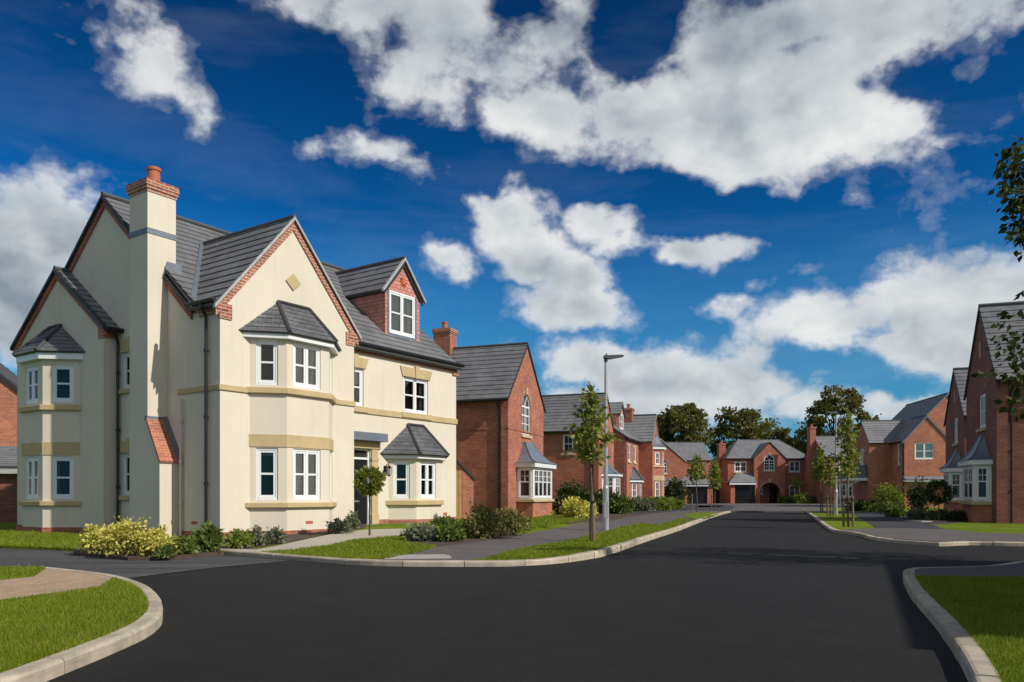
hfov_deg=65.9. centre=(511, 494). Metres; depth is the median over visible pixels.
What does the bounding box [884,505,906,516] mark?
shrub
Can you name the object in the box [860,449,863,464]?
window
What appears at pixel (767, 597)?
road
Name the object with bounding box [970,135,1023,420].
birch tree
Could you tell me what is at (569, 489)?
shrub
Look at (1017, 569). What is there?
footway
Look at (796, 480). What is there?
young tree
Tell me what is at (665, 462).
arched window
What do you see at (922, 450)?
window
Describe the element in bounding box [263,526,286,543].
shrub
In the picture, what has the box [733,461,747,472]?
window
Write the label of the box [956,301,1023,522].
brick house
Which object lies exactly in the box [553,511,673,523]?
planting bed
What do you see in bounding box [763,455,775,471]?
arched window
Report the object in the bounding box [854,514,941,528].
driveway
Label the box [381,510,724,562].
footway
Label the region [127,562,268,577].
road joint
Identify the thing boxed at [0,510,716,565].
verge land
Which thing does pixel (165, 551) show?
shrub
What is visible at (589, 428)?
young tree
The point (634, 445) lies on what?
window
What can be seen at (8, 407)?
brick house
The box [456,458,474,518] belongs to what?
garden wall
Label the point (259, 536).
shrub
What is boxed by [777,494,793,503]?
shrub
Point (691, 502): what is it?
tree stake
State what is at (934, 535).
footway
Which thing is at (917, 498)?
conical shrub
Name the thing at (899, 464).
window
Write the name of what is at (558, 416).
brick house
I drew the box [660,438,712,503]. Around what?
brick house
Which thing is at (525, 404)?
arched window
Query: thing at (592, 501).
tree stake
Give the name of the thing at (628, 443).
window
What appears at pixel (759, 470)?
brick house
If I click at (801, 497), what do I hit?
shrub
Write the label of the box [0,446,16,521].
brick garage
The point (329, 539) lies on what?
path
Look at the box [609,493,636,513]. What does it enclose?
shrub
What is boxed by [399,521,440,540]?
shrub
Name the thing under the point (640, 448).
brick house
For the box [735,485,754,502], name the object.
garage door
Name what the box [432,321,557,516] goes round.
brick house
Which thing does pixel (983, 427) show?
window
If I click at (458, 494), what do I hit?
garden gate
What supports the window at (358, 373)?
in the cream house at (179, 375)
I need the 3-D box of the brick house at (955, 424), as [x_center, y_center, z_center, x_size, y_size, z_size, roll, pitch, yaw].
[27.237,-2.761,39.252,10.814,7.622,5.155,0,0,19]
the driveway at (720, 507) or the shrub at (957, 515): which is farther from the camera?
the driveway at (720, 507)
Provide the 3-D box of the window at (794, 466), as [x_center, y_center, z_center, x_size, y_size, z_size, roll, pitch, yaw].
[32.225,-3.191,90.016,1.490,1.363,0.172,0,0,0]
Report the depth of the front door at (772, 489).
90.94 m
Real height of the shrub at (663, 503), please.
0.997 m
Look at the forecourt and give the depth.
64.99 m
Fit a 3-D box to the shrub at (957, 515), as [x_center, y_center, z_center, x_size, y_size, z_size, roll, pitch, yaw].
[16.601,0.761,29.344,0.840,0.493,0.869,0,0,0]
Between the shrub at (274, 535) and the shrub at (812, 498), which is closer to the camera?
the shrub at (274, 535)
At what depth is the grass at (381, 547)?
14.03 m
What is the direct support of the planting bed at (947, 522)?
on the verge land at (835, 521)
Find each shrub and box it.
[76,522,124,552]
[92,515,154,556]
[131,524,178,556]
[154,544,178,559]
[168,535,198,553]
[187,520,231,552]
[223,528,255,548]
[247,524,267,545]
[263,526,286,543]
[324,517,353,533]
[343,509,360,528]
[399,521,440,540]
[429,515,457,525]
[434,520,466,541]
[453,518,483,538]
[460,501,509,538]
[486,507,531,535]
[552,478,601,514]
[558,496,597,517]
[593,488,622,513]
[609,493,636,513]
[631,495,658,510]
[647,496,676,509]
[664,476,691,501]
[665,496,685,508]
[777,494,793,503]
[792,491,809,503]
[808,496,815,503]
[844,498,869,510]
[862,500,881,511]
[867,481,907,505]
[876,501,900,511]
[879,500,905,513]
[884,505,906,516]
[903,474,941,517]
[905,507,927,518]
[925,509,947,520]
[945,509,967,520]
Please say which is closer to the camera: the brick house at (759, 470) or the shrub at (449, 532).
the shrub at (449, 532)
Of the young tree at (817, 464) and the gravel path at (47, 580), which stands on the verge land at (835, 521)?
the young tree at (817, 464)
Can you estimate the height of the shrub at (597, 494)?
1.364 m
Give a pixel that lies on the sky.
(764, 205)
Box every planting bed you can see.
[73,523,365,560]
[407,527,517,546]
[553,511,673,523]
[902,511,967,524]
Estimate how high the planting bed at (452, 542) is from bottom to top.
0.292 m
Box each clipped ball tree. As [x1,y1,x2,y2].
[353,465,386,534]
[922,479,954,520]
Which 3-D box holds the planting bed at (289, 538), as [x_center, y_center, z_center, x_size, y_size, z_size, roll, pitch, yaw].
[-6.435,0.978,17.965,4.372,0.320,10.441,0,0,11]
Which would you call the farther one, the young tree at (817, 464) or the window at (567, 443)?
the window at (567, 443)
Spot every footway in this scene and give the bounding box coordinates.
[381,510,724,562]
[806,509,882,513]
[839,528,1023,541]
[914,562,1023,577]
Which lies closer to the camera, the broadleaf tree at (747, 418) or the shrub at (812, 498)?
the shrub at (812, 498)
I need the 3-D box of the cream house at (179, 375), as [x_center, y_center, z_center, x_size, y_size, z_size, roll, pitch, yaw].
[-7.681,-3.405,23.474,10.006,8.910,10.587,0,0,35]
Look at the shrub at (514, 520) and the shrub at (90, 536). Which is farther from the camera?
the shrub at (514, 520)
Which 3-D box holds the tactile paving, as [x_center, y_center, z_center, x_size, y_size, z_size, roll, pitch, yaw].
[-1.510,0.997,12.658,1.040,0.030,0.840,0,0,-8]
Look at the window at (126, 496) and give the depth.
19.98 m
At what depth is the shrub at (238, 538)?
14.70 m
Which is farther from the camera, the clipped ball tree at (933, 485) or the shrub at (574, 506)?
the shrub at (574, 506)
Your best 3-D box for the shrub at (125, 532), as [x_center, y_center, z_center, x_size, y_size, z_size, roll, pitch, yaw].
[-6.379,0.688,13.104,0.939,0.716,0.945,0,0,0]
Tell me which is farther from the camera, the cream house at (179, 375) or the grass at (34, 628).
the cream house at (179, 375)
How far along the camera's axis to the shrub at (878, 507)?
42.98 m
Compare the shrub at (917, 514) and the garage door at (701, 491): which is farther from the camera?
the garage door at (701, 491)
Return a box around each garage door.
[687,487,706,503]
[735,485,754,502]
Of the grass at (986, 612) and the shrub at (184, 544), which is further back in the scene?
the shrub at (184, 544)
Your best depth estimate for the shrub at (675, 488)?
73.06 m
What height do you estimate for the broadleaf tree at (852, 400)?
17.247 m
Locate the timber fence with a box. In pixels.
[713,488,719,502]
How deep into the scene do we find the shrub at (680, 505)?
51.54 m
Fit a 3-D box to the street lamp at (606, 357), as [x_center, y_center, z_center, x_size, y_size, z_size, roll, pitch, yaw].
[2.721,-1.415,21.198,0.573,4.770,0.180,0,0,0]
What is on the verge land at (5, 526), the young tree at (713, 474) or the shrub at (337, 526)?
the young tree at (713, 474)
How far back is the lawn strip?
35.95 m
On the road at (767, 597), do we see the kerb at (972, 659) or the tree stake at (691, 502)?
the kerb at (972, 659)
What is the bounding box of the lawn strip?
[683,512,718,519]
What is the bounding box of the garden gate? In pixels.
[456,470,461,518]
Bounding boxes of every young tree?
[562,381,622,540]
[685,454,712,512]
[707,456,722,509]
[791,475,803,493]
[810,443,832,511]
[821,456,839,516]
[828,405,864,526]
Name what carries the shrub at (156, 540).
on the planting bed at (289, 538)
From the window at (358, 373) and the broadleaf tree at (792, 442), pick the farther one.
the broadleaf tree at (792, 442)
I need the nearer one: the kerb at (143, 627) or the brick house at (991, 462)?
the kerb at (143, 627)
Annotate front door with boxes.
[354,459,366,523]
[769,486,775,502]
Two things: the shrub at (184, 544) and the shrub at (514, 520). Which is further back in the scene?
the shrub at (514, 520)
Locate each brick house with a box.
[0,363,16,445]
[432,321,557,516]
[542,392,622,509]
[609,402,665,500]
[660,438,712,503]
[712,439,804,502]
[804,424,854,503]
[838,392,948,507]
[939,367,967,511]
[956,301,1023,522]
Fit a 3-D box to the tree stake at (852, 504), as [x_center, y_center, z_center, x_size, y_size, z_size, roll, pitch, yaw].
[10.296,0.545,23.840,0.088,1.052,0.170,0,0,7]
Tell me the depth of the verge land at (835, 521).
25.03 m
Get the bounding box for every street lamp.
[603,353,623,529]
[826,411,837,514]
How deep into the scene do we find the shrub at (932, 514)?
29.86 m
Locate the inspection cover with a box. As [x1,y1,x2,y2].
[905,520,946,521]
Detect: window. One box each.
[119,352,129,394]
[119,453,129,499]
[354,368,362,405]
[404,377,426,414]
[521,394,531,438]
[561,434,574,454]
[628,443,631,462]
[634,445,636,464]
[664,459,667,474]
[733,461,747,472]
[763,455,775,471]
[788,461,800,472]
[789,485,799,495]
[838,484,854,497]
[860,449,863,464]
[896,444,900,465]
[915,443,933,458]
[952,417,957,445]
[976,393,986,432]
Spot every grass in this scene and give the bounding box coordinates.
[0,529,137,550]
[0,564,149,672]
[262,535,437,558]
[474,518,689,559]
[513,514,587,531]
[914,573,1023,681]
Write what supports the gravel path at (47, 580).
on the near verge
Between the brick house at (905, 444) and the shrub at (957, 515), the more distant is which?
the brick house at (905, 444)
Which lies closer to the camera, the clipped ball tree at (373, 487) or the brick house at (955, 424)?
the clipped ball tree at (373, 487)
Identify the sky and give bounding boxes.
[0,0,1023,458]
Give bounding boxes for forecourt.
[686,503,849,511]
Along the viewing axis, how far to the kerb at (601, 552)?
12.23 m
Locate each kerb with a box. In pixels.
[0,567,162,681]
[216,511,730,566]
[806,511,1023,545]
[903,561,1023,681]
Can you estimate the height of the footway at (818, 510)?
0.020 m
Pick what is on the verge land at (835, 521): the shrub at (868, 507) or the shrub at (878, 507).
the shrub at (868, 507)
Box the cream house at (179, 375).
[10,166,464,537]
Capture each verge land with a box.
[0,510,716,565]
[803,508,1023,533]
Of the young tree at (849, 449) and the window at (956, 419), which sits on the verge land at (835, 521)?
the young tree at (849, 449)
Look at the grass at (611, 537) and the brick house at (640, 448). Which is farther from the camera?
the brick house at (640, 448)
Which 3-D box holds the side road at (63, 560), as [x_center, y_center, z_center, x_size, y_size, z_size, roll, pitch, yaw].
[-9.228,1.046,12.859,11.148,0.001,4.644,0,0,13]
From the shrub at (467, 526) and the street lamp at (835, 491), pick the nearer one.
the shrub at (467, 526)
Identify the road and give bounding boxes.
[0,548,287,577]
[3,512,1023,681]
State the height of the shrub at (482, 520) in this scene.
0.879 m
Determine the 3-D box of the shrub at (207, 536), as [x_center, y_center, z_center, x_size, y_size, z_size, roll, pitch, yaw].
[-5.342,0.730,13.850,0.722,0.603,0.770,0,0,0]
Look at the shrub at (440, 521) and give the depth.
21.59 m
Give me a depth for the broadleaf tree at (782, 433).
122.31 m
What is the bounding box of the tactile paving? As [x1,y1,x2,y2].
[385,554,450,558]
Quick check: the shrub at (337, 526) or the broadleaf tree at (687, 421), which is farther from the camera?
the broadleaf tree at (687, 421)
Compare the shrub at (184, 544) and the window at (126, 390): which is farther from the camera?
the window at (126, 390)
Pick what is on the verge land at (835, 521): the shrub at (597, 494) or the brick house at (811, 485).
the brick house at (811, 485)
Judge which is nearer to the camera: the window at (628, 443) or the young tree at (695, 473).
the young tree at (695, 473)
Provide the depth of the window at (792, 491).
90.08 m
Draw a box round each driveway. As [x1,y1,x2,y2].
[625,505,734,513]
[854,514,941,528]
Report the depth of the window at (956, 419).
40.64 m
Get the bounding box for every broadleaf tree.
[657,402,715,445]
[706,406,769,463]
[746,418,791,439]
[777,437,806,453]
[794,384,881,451]
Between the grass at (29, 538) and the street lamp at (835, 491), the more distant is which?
the street lamp at (835, 491)
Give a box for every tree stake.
[590,495,594,540]
[689,494,692,512]
[842,496,845,526]
[851,496,853,526]
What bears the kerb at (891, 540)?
on the road at (767, 597)
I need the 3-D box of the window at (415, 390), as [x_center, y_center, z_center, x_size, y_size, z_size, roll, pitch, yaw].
[-2.975,-3.015,24.123,0.066,1.078,1.110,0,0,35]
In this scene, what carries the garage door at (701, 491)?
in the brick house at (678, 456)
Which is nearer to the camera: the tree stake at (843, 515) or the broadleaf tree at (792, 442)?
the tree stake at (843, 515)
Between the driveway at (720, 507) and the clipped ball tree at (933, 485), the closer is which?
the clipped ball tree at (933, 485)
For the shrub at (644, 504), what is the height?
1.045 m
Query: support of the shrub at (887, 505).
on the planting bed at (947, 522)
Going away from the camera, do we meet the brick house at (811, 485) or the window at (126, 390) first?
the window at (126, 390)
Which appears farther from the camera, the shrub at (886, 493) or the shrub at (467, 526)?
the shrub at (886, 493)
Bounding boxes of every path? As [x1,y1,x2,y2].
[0,568,110,599]
[228,529,409,551]
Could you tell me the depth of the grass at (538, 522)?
25.30 m
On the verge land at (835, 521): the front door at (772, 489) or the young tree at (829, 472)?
the young tree at (829, 472)
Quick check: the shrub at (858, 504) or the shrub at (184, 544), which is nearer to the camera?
the shrub at (184, 544)
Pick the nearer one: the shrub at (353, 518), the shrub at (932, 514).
the shrub at (353, 518)

